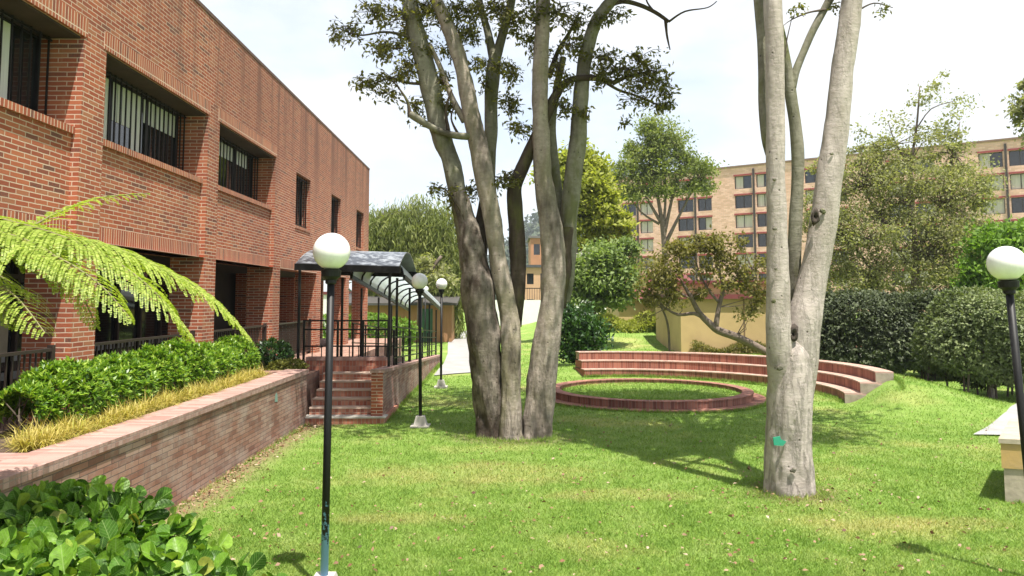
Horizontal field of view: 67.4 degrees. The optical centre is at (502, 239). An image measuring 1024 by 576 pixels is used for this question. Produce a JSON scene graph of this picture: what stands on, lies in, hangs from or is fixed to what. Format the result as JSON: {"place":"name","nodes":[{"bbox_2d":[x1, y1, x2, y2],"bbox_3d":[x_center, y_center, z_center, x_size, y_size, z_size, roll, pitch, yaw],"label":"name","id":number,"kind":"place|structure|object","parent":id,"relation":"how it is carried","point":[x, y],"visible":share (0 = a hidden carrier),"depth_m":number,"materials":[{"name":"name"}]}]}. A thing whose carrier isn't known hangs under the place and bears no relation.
{"place":"outdoors","nodes":[
{"label":"outdoors","id":0,"kind":"place"},
{"bbox_2d":[0,338,401,430],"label":"floor","id":1,"kind":"structure","parent":0,"point":[312,381],"depth_m":23.12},
{"bbox_2d":[0,453,24,460],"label":"planter kerb","id":2,"kind":"structure","parent":1,"relation":"on","point":[4,456],"depth_m":7.14,"materials":[{"name":"brick"}]},
{"bbox_2d":[0,345,55,431],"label":"railing","id":3,"kind":"object","parent":1,"relation":"on","point":[49,350],"visible":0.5,"depth_m":9.35,"materials":[{"name":"brown metal"}]},
{"bbox_2d":[0,193,252,343],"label":"tree fern","id":4,"kind":"object","parent":1,"relation":"on","point":[46,255],"visible":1,"depth_m":5.00,"materials":[{"name":"green plant"}]},
{"bbox_2d":[0,374,269,452],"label":"bed soil","id":5,"kind":"structure","parent":1,"relation":"on","point":[5,433],"depth_m":8.44,"materials":[{"name":"brown soil"}]},
{"bbox_2d":[0,334,260,437],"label":"leafy hedge","id":6,"kind":"object","parent":5,"relation":"on","point":[96,383],"visible":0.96,"depth_m":9.86,"materials":[{"name":"green plant"}]},
{"bbox_2d":[1,362,270,452],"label":"golden grass","id":7,"kind":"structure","parent":5,"relation":"on","point":[38,437],"depth_m":9.16,"materials":[{"name":"yellow plant"}]},
{"bbox_2d":[94,330,194,399],"bbox_3d":[-5.930,2.127,12.767,0.070,1.058,3.870,0,-5,0],"label":"railing","id":8,"kind":"object","parent":1,"relation":"on","point":[116,342],"visible":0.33,"depth_m":12.26,"materials":[{"name":"brown metal"}]},
{"bbox_2d":[0,369,308,521],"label":"retaining wall","id":9,"kind":"structure","parent":1,"relation":"on","point":[183,451],"depth_m":9.73,"materials":[{"name":"brick"}]},
{"bbox_2d":[214,323,266,368],"bbox_3d":[-5.930,2.480,17.254,0.070,1.058,3.870,0,-5,0],"label":"railing","id":10,"kind":"object","parent":1,"relation":"on","point":[222,332],"visible":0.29,"depth_m":18.05,"materials":[{"name":"brown metal"}]},
{"bbox_2d":[224,370,281,373],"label":"terrace paving","id":11,"kind":"structure","parent":1,"relation":"on","point":[271,371],"depth_m":15.63,"materials":[{"name":"beige stone"}]},
{"bbox_2d":[254,336,294,369],"bbox_3d":[-5.021,2.555,16.772,0.984,0.887,1.003,0,-5,0],"label":"round bush","id":12,"kind":"object","parent":1,"relation":"on","point":[271,344],"visible":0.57,"depth_m":16.54,"materials":[{"name":"green plant"}]},
{"bbox_2d":[266,357,309,369],"bbox_3d":[-4.547,2.732,16.306,0.974,0.463,0.810,0,-5,0],"label":"shrub","id":13,"kind":"object","parent":1,"relation":"on","point":[295,363],"visible":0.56,"depth_m":16.15,"materials":[{"name":"green plant"}]},
{"bbox_2d":[279,319,310,357],"bbox_3d":[-5.930,2.833,21.740,0.070,1.058,3.870,0,-5,0],"label":"railing","id":14,"kind":"object","parent":1,"relation":"on","point":[292,332],"visible":0.46,"depth_m":21.91,"materials":[{"name":"brown metal"}]},
{"bbox_2d":[306,356,387,387],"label":"stair parapet","id":15,"kind":"structure","parent":1,"relation":"on","point":[353,363],"depth_m":18.03,"materials":[{"name":"brick"}]},
{"bbox_2d":[302,320,392,362],"bbox_3d":[-3.663,2.499,18.180,2.125,1.170,0.050,0,-5,0],"label":"landing railing","id":16,"kind":"object","parent":15,"relation":"on","point":[337,345],"visible":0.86,"depth_m":18.16,"materials":[{"name":"black metal"}]},
{"bbox_2d":[294,250,439,366],"bbox_3d":[-3.569,2.369,24.017,2.442,3.465,12.988,0,-5,0],"label":"entrance canopy","id":17,"kind":"object","parent":1,"relation":"on","point":[388,276],"visible":0.82,"depth_m":18.95,"materials":[{"name":"black metal"}]},
{"bbox_2d":[390,356,404,361],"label":"ramp inner wall","id":18,"kind":"structure","parent":1,"relation":"on","point":[399,359],"depth_m":28.84,"materials":[{"name":"brick"}]},
{"bbox_2d":[352,323,400,355],"bbox_3d":[-4.000,3.396,25.261,0.040,1.579,9.702,0,-5,0],"label":"ramp railing","id":19,"kind":"object","parent":18,"relation":"on","point":[375,343],"visible":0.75,"depth_m":24.27,"materials":[{"name":"black metal"}]},
{"bbox_2d":[323,292,350,324],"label":"white wall","id":20,"kind":"structure","parent":0,"point":[324,302],"depth_m":53.80,"materials":[{"name":"paint"}]},
{"bbox_2d":[434,332,469,374],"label":"path","id":21,"kind":"structure","parent":0,"point":[457,359],"depth_m":33.12,"materials":[{"name":"concrete"}]},
{"bbox_2d":[152,313,1023,575],"bbox_3d":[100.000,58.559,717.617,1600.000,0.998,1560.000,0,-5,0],"label":"lawn","id":22,"kind":"structure","parent":0,"point":[527,331],"depth_m":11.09,"materials":[{"name":"green plant"}]},
{"bbox_2d":[0,475,305,575],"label":"broad leaf shrub","id":23,"kind":"object","parent":22,"relation":"on","point":[47,528],"visible":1,"depth_m":4.84,"materials":[{"name":"green plant"}]},
{"bbox_2d":[0,0,369,423],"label":"brick building","id":24,"kind":"structure","parent":22,"relation":"on","point":[223,145],"depth_m":14.16,"materials":[{"name":"brick"}]},
{"bbox_2d":[0,260,25,390],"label":"window","id":25,"kind":"structure","parent":24,"relation":"in","point":[10,341],"depth_m":12.96,"materials":[{"name":"brown metal"}]},
{"bbox_2d":[0,9,52,115],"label":"window","id":26,"kind":"structure","parent":24,"relation":"in","point":[20,49],"depth_m":10.09,"materials":[{"name":"black glass"}]},
{"bbox_2d":[94,265,169,358],"bbox_3d":[-8.260,1.849,17.509,0.120,2.360,4.200,0,-4,0],"label":"window","id":27,"kind":"structure","parent":24,"relation":"in","point":[147,324],"depth_m":17.13,"materials":[{"name":"black glass"}]},
{"bbox_2d":[103,71,186,170],"bbox_3d":[-6.302,-1.964,13.094,0.216,1.270,3.860,0,-4,0],"label":"window","id":28,"kind":"structure","parent":24,"relation":"in","point":[132,121],"depth_m":13.39,"materials":[{"name":"black glass"}]},
{"bbox_2d":[218,136,258,199],"bbox_3d":[-6.302,-1.611,17.581,0.216,1.270,3.860,0,-4,0],"label":"window","id":29,"kind":"structure","parent":24,"relation":"in","point":[235,172],"depth_m":18.16,"materials":[{"name":"black metal"}]},
{"bbox_2d":[295,175,306,227],"bbox_3d":[-5.967,-1.077,22.253,0.206,1.500,1.600,0,-4,0],"label":"window","id":30,"kind":"structure","parent":24,"relation":"in","point":[299,182],"depth_m":22.67,"materials":[{"name":"black glass"}]},
{"bbox_2d":[331,196,337,232],"bbox_3d":[-5.967,-0.732,26.640,0.206,1.500,1.500,0,-4,0],"label":"window","id":31,"kind":"structure","parent":24,"relation":"in","point":[333,216],"depth_m":26.92,"materials":[{"name":"black metal"}]},
{"bbox_2d":[356,211,360,247],"bbox_3d":[-5.967,-0.379,31.126,0.206,1.500,1.600,0,-4,0],"label":"window","id":32,"kind":"structure","parent":24,"relation":"in","point":[358,225],"depth_m":31.41,"materials":[{"name":"black glass"}]},
{"bbox_2d":[313,233,349,575],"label":"lamp post","id":33,"kind":"object","parent":22,"relation":"on","point":[331,253],"visible":1,"depth_m":6.75,"materials":[{"name":"black metal"}]},
{"bbox_2d":[305,371,398,424],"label":"brick steps","id":34,"kind":"structure","parent":22,"relation":"on","point":[351,397],"depth_m":16.38,"materials":[{"name":"brick"}]},
{"bbox_2d":[323,312,422,350],"bbox_3d":[-7.484,4.682,38.760,6.993,2.089,2.159,0,-5,0],"label":"clipped hedge","id":35,"kind":"object","parent":22,"relation":"on","point":[383,324],"visible":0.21,"depth_m":38.28,"materials":[{"name":"green plant"}]},
{"bbox_2d":[349,292,459,341],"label":"timber pavilion","id":36,"kind":"structure","parent":22,"relation":"on","point":[448,328],"depth_m":46.28,"materials":[{"name":"brown wood"}]},
{"bbox_2d":[422,309,432,341],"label":"door","id":37,"kind":"structure","parent":36,"relation":"in","point":[423,310],"depth_m":46.22,"materials":[{"name":"green glass"}]},
{"bbox_2d":[370,355,439,415],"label":"ramp wall","id":38,"kind":"structure","parent":22,"relation":"on","point":[392,385],"depth_m":17.65,"materials":[{"name":"brick"}]},
{"bbox_2d":[393,326,435,364],"bbox_3d":[-2.600,3.310,24.215,0.040,1.533,11.802,0,-5,0],"label":"ramp railing","id":39,"kind":"object","parent":38,"relation":"on","point":[410,346],"visible":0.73,"depth_m":21.72,"materials":[{"name":"black metal"}]},
{"bbox_2d":[368,191,466,338],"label":"willow tree","id":40,"kind":"object","parent":22,"relation":"on","point":[414,232],"visible":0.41,"depth_m":49.10,"materials":[{"name":"green plant"}]},
{"bbox_2d":[410,273,430,427],"bbox_3d":[-1.658,2.278,15.464,0.380,3.185,0.380,-1,-4,0],"label":"lamp post","id":41,"kind":"object","parent":22,"relation":"on","point":[419,282],"visible":0.95,"depth_m":15.44,"materials":[{"name":"black metal"}]},
{"bbox_2d":[424,286,428,347],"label":"lamp post","id":42,"kind":"object","parent":22,"relation":"on","point":[426,288],"visible":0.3,"depth_m":40.75,"materials":[{"name":"black metal"}]},
{"bbox_2d":[414,252,460,325],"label":"tree","id":43,"kind":"object","parent":22,"relation":"on","point":[427,269],"visible":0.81,"depth_m":44.64,"materials":[{"name":"green plant"}]},
{"bbox_2d":[434,278,447,388],"bbox_3d":[-1.779,2.781,22.363,0.380,3.265,0.380,0,-5,0],"label":"lamp post","id":44,"kind":"object","parent":22,"relation":"on","point":[441,284],"visible":1,"depth_m":22.34,"materials":[{"name":"black metal"}]},
{"bbox_2d":[326,0,716,440],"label":"multi trunk tree","id":45,"kind":"object","parent":22,"relation":"on","point":[495,370],"visible":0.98,"depth_m":14.67,"materials":[{"name":"grey plant"}]},
{"bbox_2d":[524,265,540,299],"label":"brick house","id":46,"kind":"structure","parent":22,"relation":"on","point":[533,276],"depth_m":99.88,"materials":[{"name":"beige brick"}]},
{"bbox_2d":[527,273,533,283],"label":"window","id":47,"kind":"structure","parent":46,"relation":"in","point":[530,276],"depth_m":100.10,"materials":[{"name":"black glass"}]},
{"bbox_2d":[527,236,540,264],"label":"brick house","id":48,"kind":"structure","parent":22,"relation":"on","point":[534,250],"depth_m":120.34,"materials":[{"name":"orange brick"}]},
{"bbox_2d":[534,244,539,254],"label":"window","id":49,"kind":"structure","parent":48,"relation":"in","point":[536,246],"depth_m":120.45,"materials":[{"name":"grey glass"}]},
{"bbox_2d":[495,288,605,324],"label":"boundary wall","id":50,"kind":"structure","parent":22,"relation":"on","point":[531,310],"depth_m":74.69,"materials":[{"name":"white paint"}]},
{"bbox_2d":[524,136,639,305],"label":"tree","id":51,"kind":"object","parent":22,"relation":"on","point":[599,205],"visible":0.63,"depth_m":43.57,"materials":[{"name":"green plant"}]},
{"bbox_2d":[558,299,616,363],"bbox_3d":[2.880,3.590,29.293,2.987,2.631,2.732,0,-5,0],"label":"dark bush","id":52,"kind":"object","parent":22,"relation":"on","point":[581,330],"visible":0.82,"depth_m":28.80,"materials":[{"name":"green plant"}]},
{"bbox_2d":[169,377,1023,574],"bbox_3d":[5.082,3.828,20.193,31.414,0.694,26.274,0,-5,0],"label":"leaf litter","id":53,"kind":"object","parent":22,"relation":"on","point":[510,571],"visible":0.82,"depth_m":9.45,"materials":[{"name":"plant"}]},
{"bbox_2d":[567,234,647,317],"bbox_3d":[5.442,1.929,39.893,5.707,4.630,4.031,0,-5,0],"label":"tree","id":54,"kind":"object","parent":22,"relation":"on","point":[601,280],"visible":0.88,"depth_m":39.23,"materials":[{"name":"green plant"}]},
{"bbox_2d":[596,310,655,332],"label":"ground cover","id":55,"kind":"object","parent":22,"relation":"on","point":[630,325],"visible":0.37,"depth_m":44.60,"materials":[{"name":"green plant"}]},
{"bbox_2d":[606,274,690,320],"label":"ochre annex","id":56,"kind":"object","parent":22,"relation":"on","point":[630,312],"visible":0.04,"depth_m":48.80,"materials":[{"name":"paint"}]},
{"bbox_2d":[555,378,765,412],"bbox_3d":[3.850,4.130,20.138,5.880,0.425,5.880,0,-5,0],"label":"lawn ring","id":57,"kind":"object","parent":22,"relation":"on","point":[746,397],"visible":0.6,"depth_m":18.18,"materials":[{"name":"brick"}]},
{"bbox_2d":[657,296,670,351],"bbox_3d":[6.500,3.511,31.803,0.799,2.628,0.602,-2,-5,25],"label":"sapling","id":58,"kind":"object","parent":22,"relation":"on","point":[668,331],"visible":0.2,"depth_m":31.76,"materials":[{"name":"brown plant"}]},
{"bbox_2d":[626,224,766,355],"bbox_3d":[8.140,2.051,31.168,6.123,5.344,3.142,0,-5,0],"label":"leaning tree","id":59,"kind":"object","parent":22,"relation":"on","point":[664,277],"visible":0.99,"depth_m":30.75,"materials":[{"name":"green plant"}]},
{"bbox_2d":[650,280,765,352],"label":"ochre house","id":60,"kind":"structure","parent":22,"relation":"on","point":[685,331],"depth_m":36.82,"materials":[{"name":"paint"}]},
{"bbox_2d":[689,339,765,353],"bbox_3d":[11.301,5.104,36.267,4.865,0.871,1.008,0,-5,0],"label":"base planting","id":61,"kind":"object","parent":22,"relation":"on","point":[737,346],"visible":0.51,"depth_m":36.05,"materials":[{"name":"green plant"}]},
{"bbox_2d":[575,351,893,402],"bbox_3d":[6.890,4.146,23.237,3.595,1.080,10.531,4,-6,-42],"label":"amphitheatre seating","id":62,"kind":"object","parent":22,"relation":"on","point":[849,382],"visible":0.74,"depth_m":24.61,"materials":[{"name":"brick"}]},
{"bbox_2d":[614,137,1023,312],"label":"apartment block","id":63,"kind":"structure","parent":22,"relation":"on","point":[736,203],"depth_m":105.24,"materials":[{"name":"beige brick"}]},
{"bbox_2d":[622,204,635,215],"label":"window","id":64,"kind":"structure","parent":63,"relation":"in","point":[632,208],"depth_m":116.32,"materials":[{"name":"grey glass"}]},
{"bbox_2d":[641,203,652,214],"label":"window","id":65,"kind":"structure","parent":63,"relation":"in","point":[647,210],"depth_m":114.85,"materials":[{"name":"beige glass"}]},
{"bbox_2d":[641,221,652,232],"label":"window","id":66,"kind":"structure","parent":63,"relation":"in","point":[646,226],"depth_m":114.62,"materials":[{"name":"beige glass"}]},
{"bbox_2d":[641,239,652,250],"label":"window","id":67,"kind":"structure","parent":63,"relation":"in","point":[646,242],"depth_m":114.34,"materials":[{"name":"beige glass"}]},
{"bbox_2d":[641,257,653,269],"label":"window","id":68,"kind":"structure","parent":63,"relation":"in","point":[651,259],"depth_m":114.23,"materials":[{"name":"grey glass"}]},
{"bbox_2d":[678,199,693,211],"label":"window","id":69,"kind":"structure","parent":63,"relation":"in","point":[689,206],"depth_m":111.18,"materials":[{"name":"grey glass"}]},
{"bbox_2d":[679,218,693,230],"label":"window","id":70,"kind":"structure","parent":63,"relation":"in","point":[684,224],"depth_m":111.02,"materials":[{"name":"glass"}]},
{"bbox_2d":[679,237,693,244],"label":"window","id":71,"kind":"structure","parent":63,"relation":"in","point":[685,238],"depth_m":110.91,"materials":[{"name":"grey glass"}]},
{"bbox_2d":[679,256,694,268],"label":"window","id":72,"kind":"structure","parent":63,"relation":"in","point":[685,266],"depth_m":110.66,"materials":[{"name":"grey glass"}]},
{"bbox_2d":[698,198,711,210],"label":"window","id":73,"kind":"structure","parent":63,"relation":"in","point":[703,204],"depth_m":109.60,"materials":[{"name":"glass"}]},
{"bbox_2d":[698,217,711,229],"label":"window","id":74,"kind":"structure","parent":63,"relation":"in","point":[704,223],"depth_m":109.38,"materials":[{"name":"grey glass"}]},
{"bbox_2d":[699,256,712,267],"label":"window","id":75,"kind":"structure","parent":63,"relation":"in","point":[699,256],"depth_m":109.03,"materials":[{"name":"grey glass"}]},
{"bbox_2d":[735,175,751,188],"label":"window","id":76,"kind":"structure","parent":63,"relation":"in","point":[741,182],"depth_m":106.59,"materials":[{"name":"glass"}]},
{"bbox_2d":[735,195,751,208],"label":"window","id":77,"kind":"structure","parent":63,"relation":"in","point":[745,201],"depth_m":106.42,"materials":[{"name":"glass"}]},
{"bbox_2d":[736,214,752,227],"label":"window","id":78,"kind":"structure","parent":63,"relation":"in","point":[742,221],"depth_m":106.17,"materials":[{"name":"glass"}]},
{"bbox_2d":[736,234,752,246],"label":"window","id":79,"kind":"structure","parent":63,"relation":"in","point":[750,238],"depth_m":105.67,"materials":[{"name":"grey glass"}]},
{"bbox_2d":[737,254,753,266],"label":"window","id":80,"kind":"structure","parent":63,"relation":"in","point":[751,261],"depth_m":105.67,"materials":[{"name":"glass"}]},
{"bbox_2d":[756,174,765,186],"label":"window","id":81,"kind":"structure","parent":63,"relation":"in","point":[761,178],"depth_m":105.19,"materials":[{"name":"beige glass"}]},
{"bbox_2d":[757,194,766,206],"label":"window","id":82,"kind":"structure","parent":63,"relation":"in","point":[761,198],"depth_m":105.01,"materials":[{"name":"brown metal"}]},
{"bbox_2d":[757,214,766,226],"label":"window","id":83,"kind":"structure","parent":63,"relation":"in","point":[762,218],"depth_m":104.77,"materials":[{"name":"glass"}]},
{"bbox_2d":[758,233,766,246],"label":"window","id":84,"kind":"structure","parent":63,"relation":"in","point":[762,238],"depth_m":104.60,"materials":[{"name":"grey glass"}]},
{"bbox_2d":[805,170,815,182],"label":"window","id":85,"kind":"structure","parent":63,"relation":"in","point":[809,178],"depth_m":101.53,"materials":[{"name":"glass"}]},
{"bbox_2d":[890,227,911,240],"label":"window","id":86,"kind":"structure","parent":63,"relation":"in","point":[901,227],"depth_m":94.40,"materials":[{"name":"grey glass"}]},
{"bbox_2d":[892,271,910,285],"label":"window","id":87,"kind":"structure","parent":63,"relation":"in","point":[901,276],"depth_m":94.43,"materials":[{"name":"grey glass"}]},
{"bbox_2d":[916,160,933,173],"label":"window","id":88,"kind":"structure","parent":63,"relation":"in","point":[926,165],"depth_m":93.71,"materials":[{"name":"grey glass"}]},
{"bbox_2d":[916,203,935,216],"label":"window","id":89,"kind":"structure","parent":63,"relation":"in","point":[924,203],"depth_m":93.42,"materials":[{"name":"grey metal"}]},
{"bbox_2d":[978,152,1002,167],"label":"window","id":90,"kind":"structure","parent":63,"relation":"in","point":[995,155],"depth_m":89.73,"materials":[{"name":"grey glass"}]},
{"bbox_2d":[983,198,1005,214],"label":"window","id":91,"kind":"structure","parent":63,"relation":"in","point":[1000,203],"depth_m":89.10,"materials":[{"name":"brown metal"}]},
{"bbox_2d":[987,175,1003,190],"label":"window","id":92,"kind":"structure","parent":63,"relation":"in","point":[998,176],"depth_m":89.18,"materials":[{"name":"beige glass"}]},
{"bbox_2d":[1009,150,1023,165],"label":"window","id":93,"kind":"structure","parent":63,"relation":"in","point":[1016,157],"depth_m":88.34,"materials":[{"name":"grey glass"}]},
{"bbox_2d":[1010,173,1023,189],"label":"window","id":94,"kind":"structure","parent":63,"relation":"in","point":[1017,180],"depth_m":88.16,"materials":[{"name":"beige glass"}]},
{"bbox_2d":[1011,197,1023,212],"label":"window","id":95,"kind":"structure","parent":63,"relation":"in","point":[1017,203],"depth_m":87.98,"materials":[{"name":"grey glass"}]},
{"bbox_2d":[753,0,892,497],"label":"forked grey tree","id":96,"kind":"object","parent":22,"relation":"on","point":[795,293],"visible":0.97,"depth_m":10.35,"materials":[{"name":"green plant"}]},
{"bbox_2d":[819,286,966,379],"bbox_3d":[12.789,3.079,25.043,6.739,3.135,2.884,0,-5,0],"label":"clipped hedge","id":97,"kind":"object","parent":22,"relation":"on","point":[883,328],"visible":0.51,"depth_m":24.00,"materials":[{"name":"green plant"}]},
{"bbox_2d":[802,69,1013,303],"bbox_3d":[17.135,-1.169,33.349,9.632,12.599,5.376,0,-5,0],"label":"spreading tree","id":98,"kind":"object","parent":22,"relation":"on","point":[873,275],"visible":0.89,"depth_m":32.73,"materials":[{"name":"green plant"}]},
{"bbox_2d":[908,284,1023,398],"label":"round hedge","id":99,"kind":"object","parent":22,"relation":"on","point":[975,347],"visible":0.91,"depth_m":19.41,"materials":[{"name":"green plant"}]},
{"bbox_2d":[949,214,1023,314],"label":"leafy shrub","id":100,"kind":"object","parent":22,"relation":"on","point":[992,236],"visible":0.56,"depth_m":28.75,"materials":[{"name":"green plant"}]},
{"bbox_2d":[986,246,1023,471],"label":"lamp post","id":101,"kind":"object","parent":22,"relation":"on","point":[1005,265],"visible":1,"depth_m":7.21,"materials":[{"name":"black metal"}]},
{"bbox_2d":[995,78,1023,150],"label":"tree","id":102,"kind":"object","parent":22,"relation":"on","point":[1017,118],"visible":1,"depth_m":24.52,"materials":[{"name":"green plant"}]},
{"bbox_2d":[998,419,1023,502],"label":"stone block","id":103,"kind":"structure","parent":22,"relation":"on","point":[1011,453],"depth_m":9.65,"materials":[{"name":"beige stone"}]},
{"bbox_2d":[200,0,1023,291],"label":"sky","id":104,"kind":"structure","parent":0,"point":[713,52],"materials":[{"name":"white"}]},
{"bbox_2d":[561,381,741,399],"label":"ring lawn","id":105,"kind":"structure","parent":0,"point":[665,396],"depth_m":20.35,"materials":[{"name":"green plant"}]},
{"bbox_2d":[608,108,729,265],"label":"tall airy tree","id":106,"kind":"object","parent":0,"point":[657,145],"visible":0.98,"depth_m":62.06,"materials":[{"name":"green plant"}]},
{"bbox_2d":[974,404,1017,434],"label":"pavement","id":107,"kind":"structure","parent":0,"point":[998,426],"depth_m":15.70,"materials":[{"name":"concrete"}]},
{"bbox_3d":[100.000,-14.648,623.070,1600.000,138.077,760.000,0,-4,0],"label":"hills","id":108,"kind":"structure","parent":0,"visible":0},
{"bbox_2d":[349,166,635,299],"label":"hillside forest","id":109,"kind":"object","parent":108,"relation":"on","point":[530,227],"visible":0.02,"depth_m":647.63,"materials":[{"name":"green plant"}]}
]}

